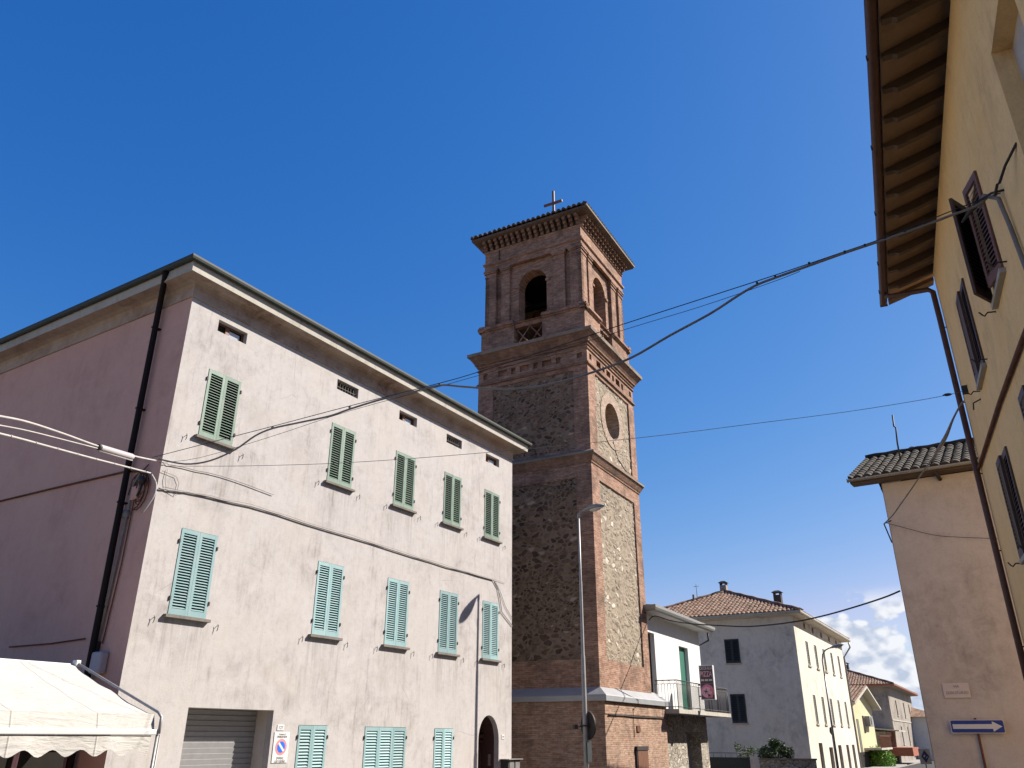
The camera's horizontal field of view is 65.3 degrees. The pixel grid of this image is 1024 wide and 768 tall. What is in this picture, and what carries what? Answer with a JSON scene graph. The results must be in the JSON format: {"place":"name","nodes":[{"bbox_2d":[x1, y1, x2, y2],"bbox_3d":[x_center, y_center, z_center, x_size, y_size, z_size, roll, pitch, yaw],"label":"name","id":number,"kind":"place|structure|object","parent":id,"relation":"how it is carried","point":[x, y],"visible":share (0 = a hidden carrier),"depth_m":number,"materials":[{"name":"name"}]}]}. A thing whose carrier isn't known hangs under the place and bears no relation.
{"place":"outdoors","nodes":[
{"label":"outdoors","id":0,"kind":"place"},
{"bbox_2d":[0,734,26,767],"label":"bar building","id":1,"kind":"structure","parent":0,"point":[3,762],"depth_m":12.50,"materials":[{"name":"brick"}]},
{"bbox_2d":[0,0,972,710],"label":"sky","id":2,"kind":"structure","parent":0,"point":[342,161],"materials":[{"name":"blue"}]},
{"bbox_2d":[865,759,919,767],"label":"pavement","id":3,"kind":"structure","parent":0,"point":[908,763],"depth_m":69.70,"materials":[{"name":"concrete"}]},
{"bbox_2d":[11,687,34,767],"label":"awning post","id":4,"kind":"object","parent":3,"relation":"on","point":[15,760],"visible":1,"depth_m":11.30,"materials":[{"name":"grey metal"}]},
{"bbox_2d":[577,503,603,767],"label":"street lamp","id":5,"kind":"object","parent":3,"relation":"on","point":[595,507],"visible":1,"depth_m":24.01,"materials":[{"name":"metal"}]},
{"bbox_2d":[573,711,595,739],"bbox_3d":[2.041,9.882,23.142,0.440,0.770,0.770,12,-26,-25],"label":"round sign","id":6,"kind":"object","parent":5,"relation":"attached to","point":[591,723],"visible":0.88,"depth_m":23.11,"materials":[{"name":"metal"}]},
{"bbox_2d":[586,741,591,762],"bbox_3d":[2.209,10.523,22.872,0.030,0.550,0.560,-7,-25,16],"label":"blade sign","id":7,"kind":"object","parent":5,"relation":"attached to","point":[589,750],"visible":1,"depth_m":22.82,"materials":[{"name":"grey metal"}]},
{"bbox_2d":[734,742,756,757],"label":"garden shrub","id":8,"kind":"object","parent":3,"relation":"on","point":[750,750],"visible":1,"depth_m":40.64,"materials":[{"name":"green plant"}]},
{"bbox_2d":[756,738,794,759],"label":"garden bush","id":9,"kind":"object","parent":3,"relation":"on","point":[775,745],"visible":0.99,"depth_m":40.23,"materials":[{"name":"green plant"}]},
{"bbox_2d":[750,758,816,767],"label":"garden wall","id":10,"kind":"structure","parent":3,"relation":"on","point":[787,763],"depth_m":39.75,"materials":[{"name":"stone"}]},
{"bbox_2d":[709,752,750,767],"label":"garden gate","id":11,"kind":"structure","parent":10,"relation":"attached to","point":[729,762],"depth_m":40.36,"materials":[{"name":"black metal"}]},
{"bbox_2d":[870,746,896,766],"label":"clipped shrub","id":12,"kind":"object","parent":3,"relation":"on","point":[885,757],"visible":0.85,"depth_m":65.02,"materials":[{"name":"green plant"}]},
{"bbox_2d":[875,728,918,760],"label":"lean to annex","id":13,"kind":"object","parent":3,"relation":"on","point":[904,751],"visible":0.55,"depth_m":71.68,"materials":[{"name":"red brick"}]},
{"bbox_2d":[900,760,934,767],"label":"road","id":14,"kind":"structure","parent":0,"point":[920,765],"depth_m":68.95,"materials":[{"name":"grey asphalt"}]},
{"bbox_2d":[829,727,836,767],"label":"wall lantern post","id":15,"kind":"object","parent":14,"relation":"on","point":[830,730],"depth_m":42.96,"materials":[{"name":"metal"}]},
{"bbox_2d":[918,749,931,767],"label":"diamond sign","id":16,"kind":"object","parent":14,"relation":"on","point":[924,756],"visible":1,"depth_m":36.95,"materials":[{"name":"blue metal"}]},
{"bbox_2d":[950,718,1005,767],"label":"one way sign","id":17,"kind":"object","parent":14,"relation":"on","point":[977,726],"visible":1,"depth_m":18.42,"materials":[{"name":"metal"}]},
{"label":"ground","id":18,"kind":"structure","parent":0,"visible":0},
{"bbox_2d":[0,253,531,767],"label":"plastered house","id":19,"kind":"structure","parent":18,"relation":"on","point":[236,635],"depth_m":18.09,"materials":[{"name":"paint"}]},
{"bbox_2d":[9,638,85,647],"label":"wall cable","id":20,"kind":"object","parent":19,"relation":"attached to","point":[48,643],"depth_m":15.55,"materials":[{"name":"metal"}]},
{"bbox_2d":[0,470,139,501],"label":"wall cable","id":21,"kind":"object","parent":19,"relation":"attached to","point":[67,485],"depth_m":17.19,"materials":[{"name":"metal"}]},
{"bbox_2d":[0,433,150,473],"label":"feeder cable","id":22,"kind":"object","parent":19,"relation":"attached to","point":[30,441],"visible":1,"depth_m":12.37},
{"bbox_2d":[0,415,156,460],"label":"feeder cable","id":23,"kind":"object","parent":19,"relation":"attached to","point":[41,426],"visible":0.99,"depth_m":11.93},
{"bbox_2d":[95,444,134,460],"bbox_3d":[-6.888,1.194,13.900,0.108,0.362,1.305,1,-24,-1],"label":"cable splice","id":24,"kind":"object","parent":23,"relation":"attached to","point":[115,452],"visible":1,"depth_m":13.80,"materials":[{"name":"grey plastic"}]},
{"bbox_2d":[0,425,97,448],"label":"feeder cable","id":25,"kind":"object","parent":24,"relation":"hanging from","point":[46,435],"visible":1,"depth_m":11.70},
{"bbox_2d":[0,658,162,767],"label":"awning","id":26,"kind":"object","parent":19,"relation":"attached to","point":[65,709],"visible":1,"depth_m":11.38,"materials":[{"name":"beige fabric"}]},
{"bbox_2d":[88,641,108,673],"bbox_3d":[-7.538,4.962,14.520,0.490,0.580,0.165,-14,-28,29],"label":"meter box","id":27,"kind":"object","parent":19,"relation":"attached to","point":[98,662],"visible":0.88,"depth_m":14.37,"materials":[{"name":"grey plastic"}]},
{"bbox_2d":[98,471,148,640],"bbox_3d":[-7.401,3.233,15.245,0.557,3.272,0.057,-13,-27,28],"label":"wall cable","id":28,"kind":"object","parent":19,"relation":"attached to","point":[115,567],"depth_m":15.24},
{"bbox_2d":[102,474,144,643],"bbox_3d":[-7.402,3.271,15.252,0.291,3.206,0.026,-14,-27,29],"label":"wall cable","id":29,"kind":"object","parent":19,"relation":"attached to","point":[119,571],"depth_m":15.12,"materials":[{"name":"metal"}]},
{"bbox_2d":[122,464,148,518],"bbox_3d":[-7.386,2.094,15.701,0.668,1.041,0.162,-17,-29,34],"label":"cable coil","id":30,"kind":"object","parent":19,"relation":"attached to","point":[136,491],"visible":0.93,"depth_m":15.64,"materials":[{"name":"metal"}]},
{"bbox_2d":[142,473,156,512],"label":"feeder cable","id":31,"kind":"object","parent":19,"relation":"attached to","point":[153,496],"visible":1,"depth_m":15.32,"materials":[{"name":"white plastic"}]},
{"bbox_2d":[163,469,178,494],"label":"facade cable","id":32,"kind":"object","parent":19,"relation":"attached to","point":[165,481],"visible":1,"depth_m":15.74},
{"bbox_2d":[153,528,218,629],"bbox_3d":[-6.298,3.838,15.745,0.190,1.857,1.487,-14,-28,29],"label":"window","id":33,"kind":"structure","parent":19,"relation":"in","point":[189,598],"depth_m":15.78,"materials":[{"name":"teal paint"}]},
{"bbox_2d":[185,369,243,458],"bbox_3d":[-6.288,0.609,17.172,0.190,1.737,1.487,-14,-28,29],"label":"window","id":34,"kind":"structure","parent":19,"relation":"in","point":[222,394],"depth_m":17.24,"materials":[{"name":"green paint"}]},
{"bbox_2d":[163,463,273,494],"bbox_3d":[-6.103,1.996,16.815,0.018,0.123,2.861,-14,-28,29],"label":"facade cable","id":35,"kind":"object","parent":19,"relation":"attached to","point":[218,475],"visible":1,"depth_m":16.70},
{"bbox_2d":[179,708,268,767],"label":"garage door","id":36,"kind":"structure","parent":19,"relation":"in","point":[213,738],"depth_m":16.15,"materials":[{"name":"metal"}]},
{"bbox_2d":[217,323,243,342],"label":"attic window","id":37,"kind":"structure","parent":19,"relation":"in","point":[222,328],"depth_m":18.08,"materials":[{"name":"brown wood"}]},
{"bbox_2d":[271,732,289,762],"bbox_3d":[-4.820,7.577,16.666,0.020,0.585,0.430,-14,-28,29],"label":"no parking sign","id":38,"kind":"object","parent":19,"relation":"attached to","point":[280,747],"visible":1,"depth_m":16.66,"materials":[{"name":"white metal"}]},
{"bbox_2d":[277,725,283,730],"bbox_3d":[-4.854,7.212,16.774,0.017,0.110,0.190,-14,-28,29],"label":"house number","id":39,"kind":"object","parent":19,"relation":"attached to","point":[280,727],"visible":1,"depth_m":16.77,"materials":[{"name":"white ceramic"}]},
{"bbox_2d":[294,725,327,767],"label":"window","id":40,"kind":"structure","parent":19,"relation":"in","point":[311,739],"depth_m":17.36,"materials":[{"name":"teal paint"}]},
{"bbox_2d":[301,561,347,646],"bbox_3d":[-4.313,5.134,18.664,0.190,1.857,1.487,-14,-28,29],"label":"window","id":41,"kind":"structure","parent":19,"relation":"in","point":[325,621],"depth_m":18.71,"materials":[{"name":"wood"}]},
{"bbox_2d":[158,487,503,582],"bbox_3d":[-3.712,3.993,20.138,0.030,0.188,11.880,-14,-28,29],"label":"facade cable","id":42,"kind":"object","parent":19,"relation":"attached to","point":[314,526],"visible":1,"depth_m":18.61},
{"bbox_2d":[318,422,359,498],"bbox_3d":[-4.303,1.905,20.091,0.190,1.737,1.487,-14,-28,29],"label":"window","id":43,"kind":"structure","parent":19,"relation":"in","point":[343,440],"depth_m":20.16,"materials":[{"name":"wood"}]},
{"bbox_2d":[337,381,356,396],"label":"attic window","id":44,"kind":"structure","parent":19,"relation":"in","point":[341,387],"depth_m":20.99,"materials":[{"name":"metal"}]},
{"bbox_2d":[362,727,406,767],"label":"window","id":45,"kind":"structure","parent":19,"relation":"in","point":[384,747],"depth_m":19.25,"materials":[{"name":"teal paint"}]},
{"bbox_2d":[376,578,413,655],"bbox_3d":[-2.984,5.994,20.602,0.190,1.857,1.487,-14,-28,29],"label":"window","id":46,"kind":"structure","parent":19,"relation":"in","point":[398,592],"depth_m":20.66,"materials":[{"name":"wood"}]},
{"bbox_2d":[385,450,420,519],"bbox_3d":[-2.975,2.765,22.029,0.190,1.737,1.487,-14,-28,29],"label":"window","id":47,"kind":"structure","parent":19,"relation":"in","point":[404,484],"depth_m":22.11,"materials":[{"name":"wood"}]},
{"bbox_2d":[399,412,413,425],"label":"attic window","id":48,"kind":"structure","parent":19,"relation":"in","point":[402,417],"depth_m":22.98,"materials":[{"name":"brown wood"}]},
{"bbox_2d":[433,728,453,767],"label":"window","id":49,"kind":"structure","parent":19,"relation":"in","point":[443,739],"depth_m":21.08,"materials":[{"name":"teal paint"}]},
{"bbox_2d":[432,590,463,661],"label":"window","id":50,"kind":"structure","parent":19,"relation":"in","point":[448,615],"depth_m":22.41,"materials":[{"name":"wood"}]},
{"bbox_2d":[436,472,465,533],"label":"window","id":51,"kind":"structure","parent":19,"relation":"in","point":[452,518],"depth_m":23.85,"materials":[{"name":"wood"}]},
{"bbox_2d":[446,435,459,446],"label":"attic window","id":52,"kind":"structure","parent":19,"relation":"in","point":[449,440],"depth_m":24.70,"materials":[{"name":"metal"}]},
{"bbox_2d":[478,716,493,767],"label":"entrance door","id":53,"kind":"structure","parent":19,"relation":"in","point":[485,739],"depth_m":23.38,"materials":[{"name":"brown wood"}]},
{"bbox_2d":[477,601,504,666],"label":"window","id":54,"kind":"structure","parent":19,"relation":"in","point":[490,618],"depth_m":24.07,"materials":[{"name":"wood"}]},
{"bbox_2d":[486,455,495,465],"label":"attic window","id":55,"kind":"structure","parent":19,"relation":"in","point":[490,460],"depth_m":26.40,"materials":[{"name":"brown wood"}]},
{"bbox_2d":[479,489,504,546],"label":"window","id":56,"kind":"structure","parent":19,"relation":"in","point":[491,508],"depth_m":25.54,"materials":[{"name":"wood"}]},
{"bbox_2d":[493,580,512,625],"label":"facade cable","id":57,"kind":"object","parent":19,"relation":"attached to","point":[500,603],"visible":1,"depth_m":24.82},
{"bbox_2d":[500,758,522,767],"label":"meter cabinet","id":58,"kind":"object","parent":19,"relation":"attached to","point":[511,763],"visible":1,"depth_m":23.08,"materials":[{"name":"metal"}]},
{"bbox_2d":[467,201,669,767],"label":"bell tower","id":59,"kind":"structure","parent":18,"relation":"on","point":[553,278],"depth_m":30.16,"materials":[{"name":"brick"}]},
{"bbox_2d":[544,190,561,210],"bbox_3d":[1.945,-8.196,37.727,0.950,2.200,0.082,-12,-27,26],"label":"roof cross","id":60,"kind":"object","parent":59,"relation":"on","point":[553,202],"visible":0.82,"depth_m":37.89,"materials":[{"name":"grey metal"}]},
{"bbox_2d":[600,393,622,450],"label":"round window","id":61,"kind":"structure","parent":59,"relation":"in","point":[611,419],"depth_m":32.62,"materials":[{"name":"stone"}]},
{"bbox_2d":[615,688,638,737],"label":"tower cable","id":62,"kind":"object","parent":59,"relation":"attached to","point":[633,713],"visible":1,"depth_m":27.34,"materials":[{"name":"metal"}]},
{"bbox_2d":[608,714,666,718],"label":"tower cable","id":63,"kind":"object","parent":59,"relation":"attached to","point":[636,716],"visible":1,"depth_m":27.61,"materials":[{"name":"metal"}]},
{"bbox_2d":[635,746,648,767],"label":"plinth hatch","id":64,"kind":"object","parent":59,"relation":"attached to","point":[641,757],"visible":1,"depth_m":27.21,"materials":[{"name":"wood"}]},
{"bbox_2d":[643,604,730,767],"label":"house","id":65,"kind":"structure","parent":18,"relation":"on","point":[674,657],"depth_m":33.10,"materials":[{"name":"paint"}]},
{"bbox_2d":[648,633,652,691],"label":"window","id":66,"kind":"structure","parent":65,"relation":"in","point":[648,633],"depth_m":31.45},
{"bbox_2d":[679,647,688,709],"bbox_3d":[7.299,12.670,34.339,0.030,2.620,1.250,-12,-27,26],"label":"balcony door","id":67,"kind":"structure","parent":65,"relation":"in","point":[681,650],"depth_m":34.64,"materials":[{"name":"green paint"}]},
{"bbox_2d":[686,734,691,767],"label":"garage door","id":68,"kind":"structure","parent":65,"relation":"in","point":[687,735],"depth_m":34.22,"materials":[{"name":"metal"}]},
{"bbox_2d":[698,665,716,699],"bbox_3d":[7.950,12.218,32.718,0.680,1.320,0.215,-12,-27,26],"label":"pizza sign","id":69,"kind":"object","parent":65,"relation":"attached to","point":[707,682],"visible":1,"depth_m":32.61,"materials":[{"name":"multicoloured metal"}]},
{"bbox_2d":[649,590,900,626],"bbox_3d":[7.712,7.415,26.048,0.052,1.190,12.471,9,-25,-20],"label":"street cable","id":70,"kind":"object","parent":65,"relation":"attached to","point":[786,622],"visible":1,"depth_m":24.05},
{"bbox_2d":[664,581,861,767],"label":"white apartment house","id":71,"kind":"structure","parent":18,"relation":"on","point":[770,679],"depth_m":46.33,"materials":[{"name":"paint"}]},
{"bbox_2d":[724,639,741,664],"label":"window","id":72,"kind":"structure","parent":71,"relation":"in","point":[732,652],"depth_m":46.80,"materials":[{"name":"black paint"}]},
{"bbox_2d":[730,694,748,723],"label":"window","id":73,"kind":"structure","parent":71,"relation":"in","point":[738,705],"depth_m":45.54,"materials":[{"name":"black paint"}]},
{"bbox_2d":[805,641,812,667],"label":"window","id":74,"kind":"structure","parent":71,"relation":"in","point":[805,641],"depth_m":47.69,"materials":[{"name":"grey paint"}]},
{"bbox_2d":[813,695,820,724],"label":"window","id":75,"kind":"structure","parent":71,"relation":"in","point":[813,695],"depth_m":46.43,"materials":[{"name":"grey paint"}]},
{"bbox_2d":[814,646,820,669],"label":"window","id":76,"kind":"structure","parent":71,"relation":"in","point":[814,646],"depth_m":49.74,"materials":[{"name":"grey paint"}]},
{"bbox_2d":[821,697,828,725],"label":"window","id":77,"kind":"structure","parent":71,"relation":"in","point":[821,697],"depth_m":48.46,"materials":[{"name":"grey paint"}]},
{"bbox_2d":[822,649,828,672],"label":"window","id":78,"kind":"structure","parent":71,"relation":"in","point":[822,649],"depth_m":51.91,"materials":[{"name":"grey paint"}]},
{"bbox_2d":[830,699,836,725],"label":"window","id":79,"kind":"structure","parent":71,"relation":"in","point":[830,699],"depth_m":50.62,"materials":[{"name":"grey paint"}]},
{"bbox_2d":[830,653,836,675],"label":"window","id":80,"kind":"structure","parent":71,"relation":"in","point":[830,653],"depth_m":54.09,"materials":[{"name":"grey paint"}]},
{"bbox_2d":[837,700,843,726],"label":"window","id":81,"kind":"structure","parent":71,"relation":"in","point":[837,700],"depth_m":52.84,"materials":[{"name":"grey paint"}]},
{"bbox_2d":[844,702,850,726],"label":"window","id":82,"kind":"structure","parent":71,"relation":"in","point":[844,702],"depth_m":55.02,"materials":[{"name":"grey paint"}]},
{"bbox_2d":[822,643,843,767],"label":"street lamp","id":83,"kind":"object","parent":18,"relation":"on","point":[839,645],"visible":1,"depth_m":41.80,"materials":[{"name":"metal"}]},
{"bbox_2d":[849,685,892,767],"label":"yellow gable house","id":84,"kind":"structure","parent":18,"relation":"on","point":[864,701],"depth_m":65.56,"materials":[{"name":"paint"}]},
{"bbox_2d":[856,719,863,751],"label":"window","id":85,"kind":"structure","parent":84,"relation":"in","point":[857,720],"depth_m":62.98,"materials":[{"name":"grey paint"}]},
{"bbox_2d":[862,716,865,732],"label":"window","id":86,"kind":"structure","parent":84,"relation":"in","point":[862,716],"depth_m":65.86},
{"bbox_2d":[864,716,873,726],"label":"air conditioner","id":87,"kind":"object","parent":84,"relation":"attached to","point":[869,721],"visible":1,"depth_m":66.75,"materials":[{"name":"metal"}]},
{"bbox_2d":[846,662,917,762],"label":"old grey house","id":88,"kind":"structure","parent":18,"relation":"on","point":[893,699],"depth_m":77.90,"materials":[{"name":"paint"}]},
{"bbox_2d":[910,707,933,759],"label":"white house","id":89,"kind":"structure","parent":18,"relation":"on","point":[920,730],"depth_m":89.11,"materials":[{"name":"white paint"}]},
{"bbox_2d":[846,438,1023,767],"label":"taupe house","id":90,"kind":"structure","parent":18,"relation":"on","point":[959,626],"depth_m":19.66,"materials":[{"name":"paint"}]},
{"bbox_2d":[884,520,891,542],"bbox_3d":[9.859,3.872,20.976,0.215,0.545,0.284,-4,-24,8],"label":"cable bracket","id":91,"kind":"object","parent":90,"relation":"attached to","point":[887,531],"visible":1,"depth_m":20.95,"materials":[{"name":"metal"}]},
{"bbox_2d":[884,401,963,523],"bbox_3d":[8.835,2.007,17.457,0.072,0.343,7.942,-5,-24,13],"label":"drop cable","id":92,"kind":"object","parent":91,"relation":"attached to","point":[943,441],"visible":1,"depth_m":15.57,"materials":[{"name":"black rubber"}]},
{"bbox_2d":[887,523,997,538],"bbox_3d":[10.854,3.707,20.254,2.492,0.743,0.018,-15,-28,30],"label":"drop cable","id":93,"kind":"object","parent":91,"relation":"attached to","point":[936,535],"visible":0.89,"depth_m":20.26,"materials":[{"name":"black rubber"}]},
{"bbox_2d":[892,415,900,459],"bbox_3d":[10.990,1.558,22.812,0.093,1.452,0.050,-15,-28,30],"label":"roof mast","id":94,"kind":"object","parent":90,"relation":"on","point":[896,437],"visible":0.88,"depth_m":22.81,"materials":[{"name":"metal"}]},
{"bbox_2d":[942,683,970,697],"bbox_3d":[10.556,7.280,18.988,0.560,0.330,0.032,-15,-28,30],"label":"street plaque","id":95,"kind":"object","parent":90,"relation":"attached to","point":[956,690],"visible":1,"depth_m":18.98,"materials":[{"name":"stone"}]},
{"bbox_2d":[864,0,1023,679],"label":"ochre house","id":96,"kind":"structure","parent":18,"relation":"on","point":[946,91],"depth_m":11.47,"materials":[{"name":"paint"}]},
{"bbox_2d":[961,385,967,394],"bbox_3d":[8.219,0.107,14.512,0.090,0.140,0.110,-10,-26,22],"label":"wire bracket","id":97,"kind":"object","parent":96,"relation":"attached to","point":[964,388],"visible":1,"depth_m":14.48,"materials":[{"name":"metal"}]},
{"bbox_2d":[253,391,961,465],"bbox_3d":[0.733,0.885,15.048,15.123,1.020,0.015,-2,-24,6],"label":"span wire","id":98,"kind":"object","parent":97,"relation":"attached to","point":[611,440],"visible":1,"depth_m":14.83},
{"bbox_2d":[956,278,986,394],"bbox_3d":[7.418,-0.805,12.972,0.310,1.600,1.392,-10,-26,22],"label":"window","id":99,"kind":"structure","parent":96,"relation":"in","point":[978,364],"depth_m":12.90,"materials":[{"name":"red paint"}]},
{"bbox_2d":[948,170,1006,316],"bbox_3d":[6.206,-1.900,10.640,0.405,1.590,1.422,-10,-26,22],"label":"window","id":100,"kind":"structure","parent":96,"relation":"in","point":[982,281],"depth_m":10.64,"materials":[{"name":"red paint"}]},
{"bbox_2d":[961,189,1003,222],"bbox_3d":[5.581,-2.142,9.544,0.099,0.088,0.691,5,-24,-11],"label":"cable anchor","id":101,"kind":"object","parent":96,"relation":"attached to","point":[968,213],"visible":0.92,"depth_m":9.59,"materials":[{"name":"metal"}]},
{"bbox_2d":[158,198,987,464],"bbox_3d":[-0.652,-0.234,12.532,14.482,1.193,0.044,-13,-27,27],"label":"street cable","id":102,"kind":"object","parent":101,"relation":"attached to","point":[773,278],"visible":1,"depth_m":11.12,"materials":[{"name":"black rubber"}]},
{"bbox_2d":[159,271,799,462],"bbox_3d":[-1.590,0.083,12.976,12.243,0.718,0.017,-13,-27,27],"label":"messenger wire","id":103,"kind":"object","parent":102,"relation":"attached to","point":[504,367],"visible":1,"depth_m":12.09,"materials":[{"name":"grey metal"}]},
{"bbox_2d":[152,193,1000,457],"bbox_3d":[-0.685,-0.398,12.624,14.836,0.843,0.023,-13,-27,27],"label":"messenger wire","id":104,"kind":"object","parent":101,"relation":"attached to","point":[594,333],"visible":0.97,"depth_m":11.52,"materials":[{"name":"black metal"}]},
{"bbox_2d":[977,328,1023,469],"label":"rusty pipe","id":105,"kind":"object","parent":96,"relation":"attached to","point":[1019,347],"visible":1,"depth_m":11.14,"materials":[{"name":"metal"}]},
{"bbox_2d":[977,194,1023,269],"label":"wall cable","id":106,"kind":"object","parent":96,"relation":"attached to","point":[1010,228],"depth_m":9.07,"materials":[{"name":"black rubber"}]},
{"bbox_2d":[993,142,1016,195],"bbox_3d":[5.263,-2.274,8.571,0.117,0.309,0.586,-2,-24,5],"label":"wall hook","id":107,"kind":"object","parent":96,"relation":"attached to","point":[1003,171],"depth_m":8.60,"materials":[{"name":"metal"}]},
{"bbox_2d":[996,446,1023,566],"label":"window","id":108,"kind":"structure","parent":96,"relation":"in","point":[1009,488],"depth_m":11.91,"materials":[{"name":"red paint"}]},
{"bbox_2d":[1018,385,1023,419],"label":"window","id":109,"kind":"structure","parent":96,"relation":"in","point":[1021,394],"depth_m":9.97,"materials":[{"name":"red paint"}]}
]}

